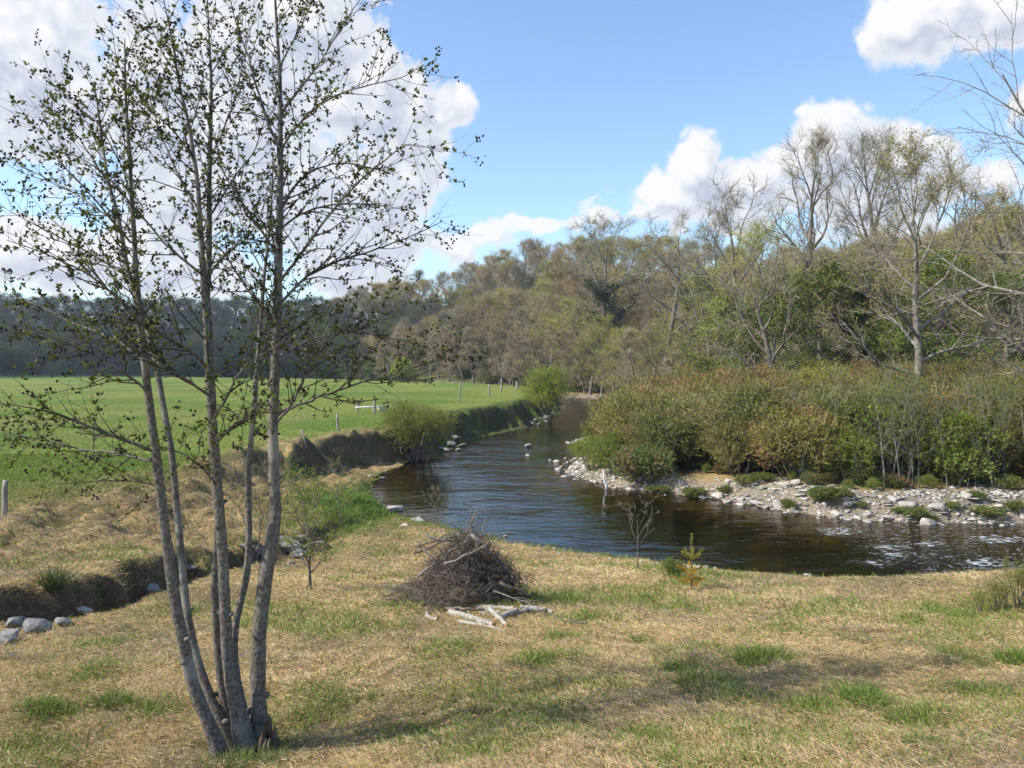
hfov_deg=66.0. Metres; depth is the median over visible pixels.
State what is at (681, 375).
gorse bush
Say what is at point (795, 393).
sapling tree
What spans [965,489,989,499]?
plant
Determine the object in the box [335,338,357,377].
budding tree
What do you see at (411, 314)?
budding tree
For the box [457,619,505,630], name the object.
cut log
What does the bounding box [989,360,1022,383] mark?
gorse bush
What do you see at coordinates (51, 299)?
bare tree
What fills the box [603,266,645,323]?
budding tree
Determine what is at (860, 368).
gorse bush
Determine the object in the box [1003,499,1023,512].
plant
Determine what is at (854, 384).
gorse bush
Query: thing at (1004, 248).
budding tree
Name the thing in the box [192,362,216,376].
hedge bush
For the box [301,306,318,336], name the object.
bare tree
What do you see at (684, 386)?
gorse bush
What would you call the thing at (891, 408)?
sapling tree
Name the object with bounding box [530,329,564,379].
alder tree
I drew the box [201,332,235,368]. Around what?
bare tree
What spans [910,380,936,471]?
sapling tree
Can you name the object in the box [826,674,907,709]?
grass tuft
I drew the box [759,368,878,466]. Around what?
gorse bush
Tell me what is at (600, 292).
ivy clad tree
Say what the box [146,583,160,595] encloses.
rock
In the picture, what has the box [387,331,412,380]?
alder tree
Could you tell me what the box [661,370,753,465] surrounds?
gorse bush
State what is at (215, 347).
bare tree
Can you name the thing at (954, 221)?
bare tree
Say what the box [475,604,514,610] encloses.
cut log
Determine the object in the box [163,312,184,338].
bare tree
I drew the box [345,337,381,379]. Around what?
budding tree
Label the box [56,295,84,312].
bare tree
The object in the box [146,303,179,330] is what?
bare tree
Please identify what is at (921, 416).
sapling tree
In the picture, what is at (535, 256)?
budding tree
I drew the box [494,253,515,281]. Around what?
bare tree
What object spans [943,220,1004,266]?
budding tree
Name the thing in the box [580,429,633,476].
leafy shrub
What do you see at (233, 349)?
bare tree
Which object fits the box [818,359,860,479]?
sapling tree
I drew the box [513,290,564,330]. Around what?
budding tree
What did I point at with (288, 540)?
sapling tree
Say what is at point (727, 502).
rock
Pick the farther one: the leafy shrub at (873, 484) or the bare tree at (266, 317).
the bare tree at (266, 317)
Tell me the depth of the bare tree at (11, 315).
350.92 m
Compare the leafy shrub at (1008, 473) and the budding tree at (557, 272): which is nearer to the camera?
the leafy shrub at (1008, 473)
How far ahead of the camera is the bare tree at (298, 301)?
365.75 m
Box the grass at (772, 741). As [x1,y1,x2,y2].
[0,387,1023,767]
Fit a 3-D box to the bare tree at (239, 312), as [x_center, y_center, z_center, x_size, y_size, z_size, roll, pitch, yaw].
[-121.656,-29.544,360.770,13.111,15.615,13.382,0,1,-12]
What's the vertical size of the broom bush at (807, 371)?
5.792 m
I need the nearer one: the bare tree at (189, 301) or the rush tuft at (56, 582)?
the rush tuft at (56, 582)
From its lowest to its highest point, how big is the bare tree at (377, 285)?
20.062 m
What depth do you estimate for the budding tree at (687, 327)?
122.60 m
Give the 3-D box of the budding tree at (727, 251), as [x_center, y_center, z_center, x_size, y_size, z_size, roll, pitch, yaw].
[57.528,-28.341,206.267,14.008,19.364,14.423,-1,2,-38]
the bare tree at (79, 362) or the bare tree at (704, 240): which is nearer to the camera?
the bare tree at (704, 240)
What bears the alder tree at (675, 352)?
on the ground at (544, 511)
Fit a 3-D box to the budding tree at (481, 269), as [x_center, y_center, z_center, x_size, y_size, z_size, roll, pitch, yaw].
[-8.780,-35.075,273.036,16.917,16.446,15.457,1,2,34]
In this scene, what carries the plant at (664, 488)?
on the ground at (544, 511)
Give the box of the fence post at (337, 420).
[336,414,338,430]
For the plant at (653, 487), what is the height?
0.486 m
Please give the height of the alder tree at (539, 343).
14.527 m
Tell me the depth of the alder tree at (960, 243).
107.70 m
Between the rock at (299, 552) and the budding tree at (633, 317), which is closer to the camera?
the rock at (299, 552)
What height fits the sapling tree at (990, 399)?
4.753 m
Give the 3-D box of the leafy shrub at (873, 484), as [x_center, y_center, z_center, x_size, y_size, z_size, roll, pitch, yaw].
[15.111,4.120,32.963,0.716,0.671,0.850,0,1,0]
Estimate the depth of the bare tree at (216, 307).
347.71 m
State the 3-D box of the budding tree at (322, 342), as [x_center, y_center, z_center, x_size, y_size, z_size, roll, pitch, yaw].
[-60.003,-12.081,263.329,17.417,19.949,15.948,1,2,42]
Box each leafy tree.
[672,292,795,376]
[711,275,846,374]
[747,247,897,375]
[840,315,922,369]
[865,244,1022,362]
[904,263,1023,369]
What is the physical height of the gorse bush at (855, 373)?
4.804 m
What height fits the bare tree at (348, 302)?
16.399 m
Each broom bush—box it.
[767,368,810,383]
[791,356,833,380]
[809,357,850,384]
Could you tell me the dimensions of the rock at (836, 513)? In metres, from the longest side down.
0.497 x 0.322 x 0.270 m
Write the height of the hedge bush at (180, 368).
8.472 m
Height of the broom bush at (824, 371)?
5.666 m
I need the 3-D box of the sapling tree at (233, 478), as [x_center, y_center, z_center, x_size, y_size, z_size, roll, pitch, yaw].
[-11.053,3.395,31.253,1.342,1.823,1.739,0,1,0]
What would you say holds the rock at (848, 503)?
on the gravel
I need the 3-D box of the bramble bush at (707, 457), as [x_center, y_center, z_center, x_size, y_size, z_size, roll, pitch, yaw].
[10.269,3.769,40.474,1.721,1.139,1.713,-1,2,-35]
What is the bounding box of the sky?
[0,0,1023,327]
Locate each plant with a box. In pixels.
[642,484,659,492]
[656,485,672,493]
[681,485,708,498]
[697,460,712,468]
[717,484,732,493]
[732,474,758,485]
[750,471,778,481]
[779,498,798,509]
[802,489,838,502]
[808,484,857,500]
[840,465,879,485]
[855,501,868,508]
[888,507,903,513]
[897,505,931,519]
[915,513,940,521]
[931,464,956,479]
[943,501,961,510]
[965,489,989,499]
[966,504,1007,517]
[992,473,1023,490]
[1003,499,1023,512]
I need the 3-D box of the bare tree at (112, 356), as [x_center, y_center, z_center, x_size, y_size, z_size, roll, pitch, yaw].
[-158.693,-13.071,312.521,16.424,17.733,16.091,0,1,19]
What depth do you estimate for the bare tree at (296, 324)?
295.77 m
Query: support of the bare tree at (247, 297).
on the ground at (544, 511)
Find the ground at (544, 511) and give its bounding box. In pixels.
[0,279,1023,767]
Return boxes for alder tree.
[0,0,498,758]
[369,331,397,379]
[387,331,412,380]
[424,331,446,378]
[435,324,464,380]
[439,327,477,380]
[444,335,474,376]
[452,324,477,366]
[456,322,486,382]
[458,322,495,375]
[475,338,509,381]
[478,319,510,369]
[485,325,512,383]
[492,324,543,384]
[495,321,526,385]
[498,325,532,385]
[512,324,539,375]
[521,321,547,383]
[523,331,547,378]
[528,320,566,366]
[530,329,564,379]
[543,322,597,392]
[553,326,598,390]
[566,335,595,388]
[592,329,622,393]
[611,324,660,386]
[611,326,651,384]
[617,344,649,386]
[630,321,676,378]
[641,312,664,355]
[657,336,689,375]
[657,341,675,371]
[670,344,702,373]
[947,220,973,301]
[1002,240,1023,307]
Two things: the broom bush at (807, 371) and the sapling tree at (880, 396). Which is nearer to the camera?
the sapling tree at (880, 396)
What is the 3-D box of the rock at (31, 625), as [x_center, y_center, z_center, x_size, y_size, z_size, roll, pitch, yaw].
[-6.542,3.354,10.861,0.382,0.240,0.310,16,7,-1]
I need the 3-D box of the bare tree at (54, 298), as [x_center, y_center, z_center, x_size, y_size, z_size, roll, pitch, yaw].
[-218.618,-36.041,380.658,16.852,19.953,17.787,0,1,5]
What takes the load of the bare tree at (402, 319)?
on the ground at (544, 511)
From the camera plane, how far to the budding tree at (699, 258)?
202.16 m
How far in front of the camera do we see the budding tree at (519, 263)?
255.31 m
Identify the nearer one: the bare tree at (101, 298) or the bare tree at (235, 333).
the bare tree at (235, 333)
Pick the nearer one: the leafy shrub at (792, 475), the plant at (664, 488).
the leafy shrub at (792, 475)
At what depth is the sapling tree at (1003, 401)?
34.99 m
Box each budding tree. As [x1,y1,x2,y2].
[296,327,337,365]
[310,323,349,376]
[313,316,338,362]
[327,330,359,359]
[333,306,352,336]
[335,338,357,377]
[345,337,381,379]
[347,291,376,323]
[348,298,388,326]
[348,321,385,361]
[348,328,369,359]
[351,324,394,369]
[355,335,391,369]
[356,287,394,319]
[365,311,393,349]
[368,316,406,353]
[373,304,393,339]
[379,291,404,320]
[379,320,427,361]
[387,331,427,367]
[388,297,420,333]
[388,299,426,336]
[391,312,444,364]
[392,286,419,313]
[393,298,418,324]
[395,278,430,319]
[402,304,435,344]
[407,326,447,374]
[411,278,431,306]
[411,280,446,313]
[419,316,455,365]
[421,293,448,316]
[424,286,449,317]
[434,286,469,330]
[435,271,458,303]
[445,303,484,347]
[450,287,481,327]
[454,260,477,290]
[454,263,477,289]
[458,291,501,342]
[460,264,496,308]
[468,265,504,291]
[468,307,501,356]
[469,310,507,357]
[475,252,500,290]
[478,281,533,341]
[490,247,526,281]
[490,255,537,303]
[490,259,517,295]
[492,259,531,308]
[493,306,524,354]
[495,287,546,329]
[502,236,549,275]
[512,315,574,379]
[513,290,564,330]
[519,251,547,286]
[520,273,559,323]
[521,301,572,355]
[521,312,576,377]
[522,258,566,302]
[531,241,567,273]
[544,249,581,293]
[544,289,585,344]
[545,261,577,304]
[547,274,585,323]
[548,246,576,284]
[550,241,569,267]
[553,293,598,356]
[561,245,600,292]
[562,230,592,276]
[564,238,614,279]
[567,333,620,389]
[569,309,622,394]
[571,268,627,327]
[572,233,599,272]
[572,324,623,393]
[576,318,612,390]
[580,258,621,309]
[581,233,629,286]
[587,342,621,394]
[590,324,658,384]
[595,288,642,333]
[599,234,631,269]
[599,323,639,387]
[599,327,640,383]
[600,234,631,272]
[601,232,631,267]
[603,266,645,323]
[611,234,657,276]
[615,271,671,333]
[622,232,656,275]
[624,306,659,334]
[630,243,664,285]
[632,325,677,378]
[642,268,683,314]
[644,231,700,286]
[645,266,763,373]
[648,312,682,370]
[649,283,685,327]
[649,296,681,323]
[666,301,727,369]
[680,243,717,275]
[685,250,710,282]
[686,210,842,368]
[686,250,707,291]
[698,292,790,363]
[700,254,743,279]
[702,269,760,352]
[712,268,775,339]
[717,242,747,282]
[717,246,750,265]
[717,255,753,279]
[725,244,768,277]
[731,308,800,363]
[733,268,800,353]
[753,245,802,271]
[755,243,803,274]
[757,259,818,345]
[785,289,841,356]
[789,237,845,302]
[793,308,850,354]
[796,290,848,337]
[800,121,1023,387]
[804,276,909,351]
[806,241,841,263]
[829,228,939,303]
[883,241,958,343]
[884,237,940,305]
[887,230,976,327]
[893,238,950,300]
[898,222,965,294]
[905,292,990,360]
[912,174,1023,356]
[920,192,1023,360]
[940,251,1013,335]
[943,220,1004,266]
[949,213,1015,269]
[960,217,1022,309]
[984,194,1019,267]
[988,227,1020,268]
[991,235,1023,323]
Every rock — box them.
[0,629,18,644]
[5,617,25,627]
[23,618,52,633]
[54,617,71,626]
[77,606,92,613]
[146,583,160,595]
[187,565,197,569]
[239,543,254,550]
[254,546,263,558]
[279,536,301,552]
[290,549,306,556]
[294,535,310,542]
[303,541,330,551]
[386,505,402,511]
[413,517,424,522]
[447,441,456,447]
[451,435,459,440]
[625,487,635,490]
[711,492,722,498]
[723,500,732,504]
[736,503,743,507]
[749,500,758,504]
[773,499,784,508]
[777,481,790,488]
[787,506,795,512]
[791,479,800,484]
[819,502,826,506]
[830,510,841,516]
[843,501,853,506]
[862,512,873,517]
[880,515,892,519]
[887,495,897,501]
[897,501,916,508]
[920,518,935,527]
[927,503,945,511]
[960,492,972,499]
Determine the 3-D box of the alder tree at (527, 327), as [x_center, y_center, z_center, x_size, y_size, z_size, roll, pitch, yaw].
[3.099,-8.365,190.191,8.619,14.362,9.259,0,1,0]
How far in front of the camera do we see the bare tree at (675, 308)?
116.32 m
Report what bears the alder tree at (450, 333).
on the ground at (544, 511)
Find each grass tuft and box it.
[7,692,72,717]
[83,684,140,708]
[184,744,265,767]
[187,736,208,750]
[199,742,292,767]
[236,744,302,767]
[272,722,317,737]
[272,728,319,750]
[304,688,351,711]
[366,686,406,703]
[624,631,655,643]
[670,664,738,693]
[720,638,806,670]
[770,689,842,717]
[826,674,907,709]
[829,631,875,643]
[875,698,952,726]
[891,724,947,748]
[922,644,996,669]
[984,642,1023,666]
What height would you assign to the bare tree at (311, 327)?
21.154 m
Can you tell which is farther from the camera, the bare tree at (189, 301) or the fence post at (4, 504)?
the bare tree at (189, 301)
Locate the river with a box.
[368,397,1023,572]
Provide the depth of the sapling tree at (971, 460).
33.13 m
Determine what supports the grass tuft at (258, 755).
on the ground at (544, 511)
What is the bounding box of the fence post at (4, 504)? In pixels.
[1,480,7,516]
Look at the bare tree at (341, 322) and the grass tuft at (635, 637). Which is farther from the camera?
the bare tree at (341, 322)
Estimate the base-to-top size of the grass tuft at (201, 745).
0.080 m
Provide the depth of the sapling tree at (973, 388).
35.97 m
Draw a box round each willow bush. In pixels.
[375,390,462,461]
[388,356,415,380]
[516,357,580,416]
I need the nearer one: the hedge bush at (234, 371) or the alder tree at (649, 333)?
the alder tree at (649, 333)
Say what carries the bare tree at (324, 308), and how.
on the ground at (544, 511)
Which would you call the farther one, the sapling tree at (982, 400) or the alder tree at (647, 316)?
the alder tree at (647, 316)
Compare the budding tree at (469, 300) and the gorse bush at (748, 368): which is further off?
the budding tree at (469, 300)
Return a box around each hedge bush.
[0,347,31,375]
[29,363,46,375]
[62,369,77,375]
[97,368,115,375]
[170,359,197,376]
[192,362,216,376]
[214,357,243,377]
[251,362,270,377]
[280,358,307,377]
[308,361,335,378]
[333,357,361,379]
[362,357,390,379]
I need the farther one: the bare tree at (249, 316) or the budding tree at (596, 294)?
the bare tree at (249, 316)
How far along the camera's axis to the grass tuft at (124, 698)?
7.01 m
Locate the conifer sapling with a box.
[673,533,705,589]
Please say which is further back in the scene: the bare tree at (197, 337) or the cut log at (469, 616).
the bare tree at (197, 337)
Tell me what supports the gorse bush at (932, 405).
on the ground at (544, 511)
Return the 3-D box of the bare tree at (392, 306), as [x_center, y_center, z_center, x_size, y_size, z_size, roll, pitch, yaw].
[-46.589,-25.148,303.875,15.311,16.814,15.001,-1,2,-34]
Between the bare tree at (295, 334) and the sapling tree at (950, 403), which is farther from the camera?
the bare tree at (295, 334)
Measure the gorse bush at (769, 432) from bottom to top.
4.418 m
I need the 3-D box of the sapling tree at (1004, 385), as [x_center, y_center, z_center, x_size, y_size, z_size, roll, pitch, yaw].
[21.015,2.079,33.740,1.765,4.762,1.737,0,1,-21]
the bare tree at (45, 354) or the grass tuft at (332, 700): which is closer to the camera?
the grass tuft at (332, 700)
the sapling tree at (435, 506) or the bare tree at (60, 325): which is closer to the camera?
the sapling tree at (435, 506)
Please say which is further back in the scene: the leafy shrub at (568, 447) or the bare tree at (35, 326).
the bare tree at (35, 326)
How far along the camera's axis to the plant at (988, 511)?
30.33 m
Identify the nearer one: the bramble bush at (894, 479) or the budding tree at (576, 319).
the bramble bush at (894, 479)
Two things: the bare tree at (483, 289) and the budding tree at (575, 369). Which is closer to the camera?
the budding tree at (575, 369)
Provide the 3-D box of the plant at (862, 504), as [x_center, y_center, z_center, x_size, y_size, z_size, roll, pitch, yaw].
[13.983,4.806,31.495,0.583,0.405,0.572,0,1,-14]
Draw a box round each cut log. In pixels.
[425,611,438,620]
[447,609,495,625]
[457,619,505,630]
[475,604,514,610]
[479,610,505,615]
[487,606,508,626]
[494,607,518,620]
[514,607,545,615]
[520,605,553,612]
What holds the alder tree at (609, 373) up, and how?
on the ground at (544, 511)
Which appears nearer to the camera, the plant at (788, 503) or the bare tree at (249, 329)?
the plant at (788, 503)
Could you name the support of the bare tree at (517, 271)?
on the ground at (544, 511)
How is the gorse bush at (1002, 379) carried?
on the ground at (544, 511)
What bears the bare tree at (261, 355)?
on the ground at (544, 511)
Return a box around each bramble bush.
[602,432,677,484]
[683,461,698,468]
[695,451,722,466]
[710,463,734,473]
[732,461,750,469]
[751,459,775,470]
[786,456,829,473]
[798,469,822,484]
[820,472,837,482]
[826,465,859,477]
[868,465,898,477]
[875,470,910,488]
[953,463,997,484]
[988,462,1012,477]
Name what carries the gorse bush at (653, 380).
on the ground at (544, 511)
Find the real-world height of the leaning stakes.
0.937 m
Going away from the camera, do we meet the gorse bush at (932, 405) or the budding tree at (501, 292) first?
the gorse bush at (932, 405)
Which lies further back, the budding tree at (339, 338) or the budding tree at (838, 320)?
the budding tree at (339, 338)
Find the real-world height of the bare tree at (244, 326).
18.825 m
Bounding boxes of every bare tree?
[0,292,32,318]
[0,294,15,305]
[0,296,45,324]
[0,302,23,324]
[0,303,12,333]
[0,322,27,352]
[0,339,18,353]
[1,310,41,341]
[1,320,20,348]
[2,322,38,348]
[3,319,41,347]
[7,334,34,350]
[8,339,41,373]
[18,305,50,336]
[18,321,65,356]
[21,311,60,349]
[24,296,45,320]
[29,333,65,373]
[36,300,53,319]
[39,329,72,365]
[40,296,57,320]
[43,301,64,325]
[46,324,93,368]
[48,291,70,323]
[51,318,72,329]
[53,308,83,336]
[54,323,66,335]
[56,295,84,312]
[56,308,81,327]
[56,337,105,369]
[61,310,88,328]
[62,332,105,366]
[65,295,100,321]
[68,316,96,347]
[69,321,97,362]
[76,327,126,367]
[78,301,97,317]
[81,317,103,355]
[85,296,111,318]
[90,331,130,363]
[92,296,112,309]
[92,302,119,330]
[94,328,117,362]
[105,336,136,371]
[108,297,133,326]
[113,302,144,333]
[113,312,129,338]
[117,325,166,366]
[130,334,167,373]
[142,299,171,317]
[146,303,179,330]
[150,293,176,320]
[156,325,174,361]
[160,311,184,335]
[160,315,187,343]
[160,339,193,374]
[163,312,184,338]
[166,299,197,335]
[173,333,191,359]
[175,300,196,319]
[176,333,221,363]
[177,305,201,333]
[178,296,200,320]
[179,310,200,340]
[179,328,219,362]
[189,312,221,336]
[196,304,234,329]
[199,320,241,354]
[200,331,225,367]
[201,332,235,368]
[210,296,232,321]
[214,308,240,328]
[215,325,238,356]
[218,299,248,327]
[221,296,233,315]
[222,328,264,375]
[222,335,245,357]
[223,315,246,335]
[224,337,244,359]
[227,295,258,322]
[234,303,252,327]
[236,316,267,348]
[238,318,257,346]
[239,293,269,320]
[241,308,259,334]
[244,308,266,327]
[245,313,285,344]
[246,323,269,356]
[247,334,270,366]
[249,330,294,361]
[261,326,301,361]
[263,316,291,347]
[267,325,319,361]
[282,302,303,319]
[283,319,313,355]
[284,296,304,315]
[285,303,319,340]
[289,318,325,357]
[290,296,316,318]
[298,300,317,319]
[298,321,342,362]
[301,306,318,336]
[307,293,325,304]
[316,303,330,314]
[317,295,356,327]
[329,316,350,346]
[336,311,354,338]
[341,295,364,321]
[346,281,379,317]
[348,291,369,317]
[351,288,378,317]
[360,279,402,315]
[371,299,398,322]
[383,280,423,311]
[391,315,425,350]
[402,268,435,299]
[408,303,438,345]
[421,270,453,302]
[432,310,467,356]
[441,304,470,331]
[443,270,469,298]
[453,284,479,323]
[455,276,477,300]
[463,260,479,283]
[471,284,493,323]
[478,255,498,286]
[479,263,497,292]
[483,286,513,321]
[484,280,504,307]
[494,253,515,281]
[496,287,526,317]
[507,262,538,317]
[507,304,540,349]
[523,244,542,276]
[524,237,549,269]
[531,260,556,288]
[548,208,684,345]
[578,265,628,325]
[608,204,723,369]
[621,234,658,282]
[629,257,654,288]
[641,247,687,299]
[647,234,686,276]
[664,206,757,357]
[667,238,701,267]
[670,167,795,368]
[690,277,733,355]
[700,231,825,374]
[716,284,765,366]
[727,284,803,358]
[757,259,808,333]
[841,0,1023,386]
[884,247,906,301]
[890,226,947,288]
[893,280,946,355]
[909,164,1006,319]
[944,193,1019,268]
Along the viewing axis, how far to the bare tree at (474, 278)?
282.27 m
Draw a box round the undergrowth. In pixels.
[0,272,1021,393]
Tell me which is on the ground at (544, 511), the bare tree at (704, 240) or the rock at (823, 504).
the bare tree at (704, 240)
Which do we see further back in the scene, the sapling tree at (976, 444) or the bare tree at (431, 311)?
the bare tree at (431, 311)
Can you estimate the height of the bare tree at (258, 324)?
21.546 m
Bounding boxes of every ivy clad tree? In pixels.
[558,234,657,367]
[654,233,742,368]
[795,209,957,367]
[812,203,914,362]
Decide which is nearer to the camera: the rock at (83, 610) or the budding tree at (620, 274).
the rock at (83, 610)
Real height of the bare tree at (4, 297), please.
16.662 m
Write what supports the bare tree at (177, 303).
on the ground at (544, 511)
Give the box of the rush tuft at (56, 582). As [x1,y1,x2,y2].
[20,554,89,591]
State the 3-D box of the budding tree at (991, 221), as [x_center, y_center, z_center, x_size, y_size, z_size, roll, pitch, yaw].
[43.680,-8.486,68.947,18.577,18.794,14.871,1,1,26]
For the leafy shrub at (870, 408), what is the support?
on the ground at (544, 511)
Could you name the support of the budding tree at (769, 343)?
on the ground at (544, 511)
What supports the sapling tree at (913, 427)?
on the ground at (544, 511)
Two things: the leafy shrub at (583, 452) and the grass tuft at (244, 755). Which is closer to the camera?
the grass tuft at (244, 755)
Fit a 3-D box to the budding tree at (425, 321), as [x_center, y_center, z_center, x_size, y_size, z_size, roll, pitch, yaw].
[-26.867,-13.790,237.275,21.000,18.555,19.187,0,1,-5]
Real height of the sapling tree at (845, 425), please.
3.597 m
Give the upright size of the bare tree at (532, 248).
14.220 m
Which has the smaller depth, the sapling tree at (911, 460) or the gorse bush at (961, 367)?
the sapling tree at (911, 460)
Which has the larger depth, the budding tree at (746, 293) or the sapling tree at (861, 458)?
the budding tree at (746, 293)
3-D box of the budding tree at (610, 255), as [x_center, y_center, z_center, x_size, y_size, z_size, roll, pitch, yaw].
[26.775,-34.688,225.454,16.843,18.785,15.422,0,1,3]
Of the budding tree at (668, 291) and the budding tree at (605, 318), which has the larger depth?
the budding tree at (668, 291)
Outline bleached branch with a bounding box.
[603,469,607,490]
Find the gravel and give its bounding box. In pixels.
[561,394,1023,527]
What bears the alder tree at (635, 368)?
on the ground at (544, 511)
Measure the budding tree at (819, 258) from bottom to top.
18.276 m
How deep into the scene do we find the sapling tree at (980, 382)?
36.06 m
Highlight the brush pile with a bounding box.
[372,499,541,613]
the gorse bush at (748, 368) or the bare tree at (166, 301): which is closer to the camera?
the gorse bush at (748, 368)
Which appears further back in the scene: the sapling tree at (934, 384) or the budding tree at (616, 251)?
the budding tree at (616, 251)
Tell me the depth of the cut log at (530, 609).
12.23 m
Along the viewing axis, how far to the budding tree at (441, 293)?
282.42 m
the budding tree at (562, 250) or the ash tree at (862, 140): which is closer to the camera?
the ash tree at (862, 140)
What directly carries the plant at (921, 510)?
on the ground at (544, 511)
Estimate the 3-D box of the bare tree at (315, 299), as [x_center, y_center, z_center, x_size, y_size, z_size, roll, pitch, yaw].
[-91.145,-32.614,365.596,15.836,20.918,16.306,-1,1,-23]
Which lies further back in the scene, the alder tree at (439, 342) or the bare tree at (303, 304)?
the bare tree at (303, 304)
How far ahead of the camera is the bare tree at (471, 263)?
317.14 m
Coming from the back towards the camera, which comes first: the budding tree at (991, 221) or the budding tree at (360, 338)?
the budding tree at (360, 338)
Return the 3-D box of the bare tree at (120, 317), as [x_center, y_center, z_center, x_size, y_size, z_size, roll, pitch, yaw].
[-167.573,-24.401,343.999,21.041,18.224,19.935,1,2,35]
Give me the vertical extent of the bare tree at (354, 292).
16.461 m
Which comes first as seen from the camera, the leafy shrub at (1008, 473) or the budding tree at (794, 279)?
the leafy shrub at (1008, 473)
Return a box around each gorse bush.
[580,382,626,444]
[586,374,667,424]
[587,371,674,447]
[615,380,710,462]
[615,397,705,469]
[617,366,684,390]
[638,369,686,386]
[644,376,681,392]
[649,365,715,389]
[650,366,739,403]
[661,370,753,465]
[665,370,714,394]
[671,369,708,380]
[673,360,698,375]
[683,356,759,386]
[687,367,766,454]
[694,393,770,478]
[696,369,827,471]
[696,371,776,397]
[723,358,777,376]
[727,361,829,393]
[729,360,786,384]
[735,359,796,380]
[736,388,854,479]
[756,361,859,393]
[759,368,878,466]
[766,372,847,457]
[773,379,855,395]
[814,355,877,381]
[814,371,885,393]
[817,360,896,388]
[832,362,873,384]
[861,356,977,393]
[862,353,959,386]
[879,355,963,376]
[880,370,999,472]
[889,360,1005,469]
[897,356,950,367]
[903,359,959,371]
[933,365,1023,475]
[937,347,1008,376]
[942,354,1010,372]
[947,363,1019,385]
[954,350,1018,367]
[957,398,1023,479]
[970,359,1023,383]
[988,362,1023,390]
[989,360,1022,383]
[998,345,1023,370]
[1017,448,1023,470]
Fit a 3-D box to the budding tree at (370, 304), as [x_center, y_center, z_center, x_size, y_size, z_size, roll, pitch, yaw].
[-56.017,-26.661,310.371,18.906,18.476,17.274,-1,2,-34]
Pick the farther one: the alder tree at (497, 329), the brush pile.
the alder tree at (497, 329)
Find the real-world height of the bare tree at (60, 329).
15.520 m
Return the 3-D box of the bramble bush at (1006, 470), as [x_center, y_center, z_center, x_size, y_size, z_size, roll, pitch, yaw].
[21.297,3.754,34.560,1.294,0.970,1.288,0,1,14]
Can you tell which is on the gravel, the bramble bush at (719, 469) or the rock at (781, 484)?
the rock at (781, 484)
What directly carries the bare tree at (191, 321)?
on the ground at (544, 511)
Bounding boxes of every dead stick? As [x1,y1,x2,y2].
[444,606,484,610]
[537,615,586,623]
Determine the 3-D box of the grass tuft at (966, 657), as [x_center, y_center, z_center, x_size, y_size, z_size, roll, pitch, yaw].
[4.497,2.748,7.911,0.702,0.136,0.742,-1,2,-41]
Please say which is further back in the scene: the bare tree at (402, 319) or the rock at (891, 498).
the bare tree at (402, 319)
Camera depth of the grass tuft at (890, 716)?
5.76 m
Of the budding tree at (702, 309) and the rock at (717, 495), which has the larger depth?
the budding tree at (702, 309)
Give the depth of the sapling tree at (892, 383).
36.69 m
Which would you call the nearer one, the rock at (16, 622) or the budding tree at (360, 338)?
the rock at (16, 622)
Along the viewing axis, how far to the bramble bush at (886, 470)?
34.66 m
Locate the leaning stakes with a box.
[298,429,305,446]
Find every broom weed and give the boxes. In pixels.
[966,583,991,613]
[975,556,1020,610]
[991,551,1023,606]
[1002,540,1009,571]
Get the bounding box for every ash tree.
[750,116,893,354]
[818,118,929,333]
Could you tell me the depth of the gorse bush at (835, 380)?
44.10 m
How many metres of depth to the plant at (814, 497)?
32.03 m
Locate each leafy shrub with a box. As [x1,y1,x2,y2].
[567,439,582,456]
[570,432,608,470]
[580,422,602,450]
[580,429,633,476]
[610,440,643,481]
[660,556,686,577]
[702,464,711,472]
[786,471,797,480]
[813,418,882,483]
[820,378,938,469]
[842,479,853,488]
[863,477,882,489]
[906,397,1019,486]
[914,473,938,489]
[948,471,965,485]
[1002,471,1019,477]
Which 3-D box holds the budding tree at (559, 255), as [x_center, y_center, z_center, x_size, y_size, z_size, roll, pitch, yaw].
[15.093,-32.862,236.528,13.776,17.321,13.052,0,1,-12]
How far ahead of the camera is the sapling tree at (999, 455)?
33.25 m
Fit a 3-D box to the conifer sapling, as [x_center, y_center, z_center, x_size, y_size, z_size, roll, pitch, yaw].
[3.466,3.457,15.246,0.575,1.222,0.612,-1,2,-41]
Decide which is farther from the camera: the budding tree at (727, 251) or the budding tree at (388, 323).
the budding tree at (388, 323)
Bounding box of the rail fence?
[355,400,389,413]
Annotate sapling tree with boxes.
[221,448,245,486]
[222,459,287,561]
[279,457,304,485]
[279,463,343,588]
[325,456,352,525]
[424,482,449,529]
[617,486,658,567]
[773,366,811,467]
[780,381,809,405]
[814,366,862,473]
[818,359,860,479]
[819,396,841,466]
[836,406,862,480]
[846,387,874,478]
[847,370,875,480]
[849,378,873,460]
[850,434,869,486]
[855,366,905,488]
[858,357,915,459]
[858,361,901,466]
[864,385,902,471]
[871,420,898,471]
[873,425,892,464]
[876,408,904,469]
[877,363,909,470]
[877,376,923,485]
[878,392,913,486]
[880,362,934,474]
[881,369,919,466]
[883,423,906,473]
[887,363,942,478]
[890,364,934,485]
[892,375,934,477]
[893,362,942,474]
[897,389,945,487]
[899,377,938,479]
[901,436,917,486]
[902,387,928,475]
[910,352,957,472]
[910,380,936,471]
[920,398,948,472]
[928,391,956,486]
[935,392,969,481]
[938,392,962,439]
[939,374,981,410]
[948,369,997,483]
[949,363,989,406]
[960,381,992,431]
[960,411,992,486]
[965,360,997,407]
[967,427,980,487]
[968,380,1006,488]
[982,380,999,418]
[986,380,1023,477]
[986,407,1018,485]
[989,400,1020,476]
[990,381,1021,469]
[990,433,1008,474]
[993,369,1023,420]
[994,372,1023,451]
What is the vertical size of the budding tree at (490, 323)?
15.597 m

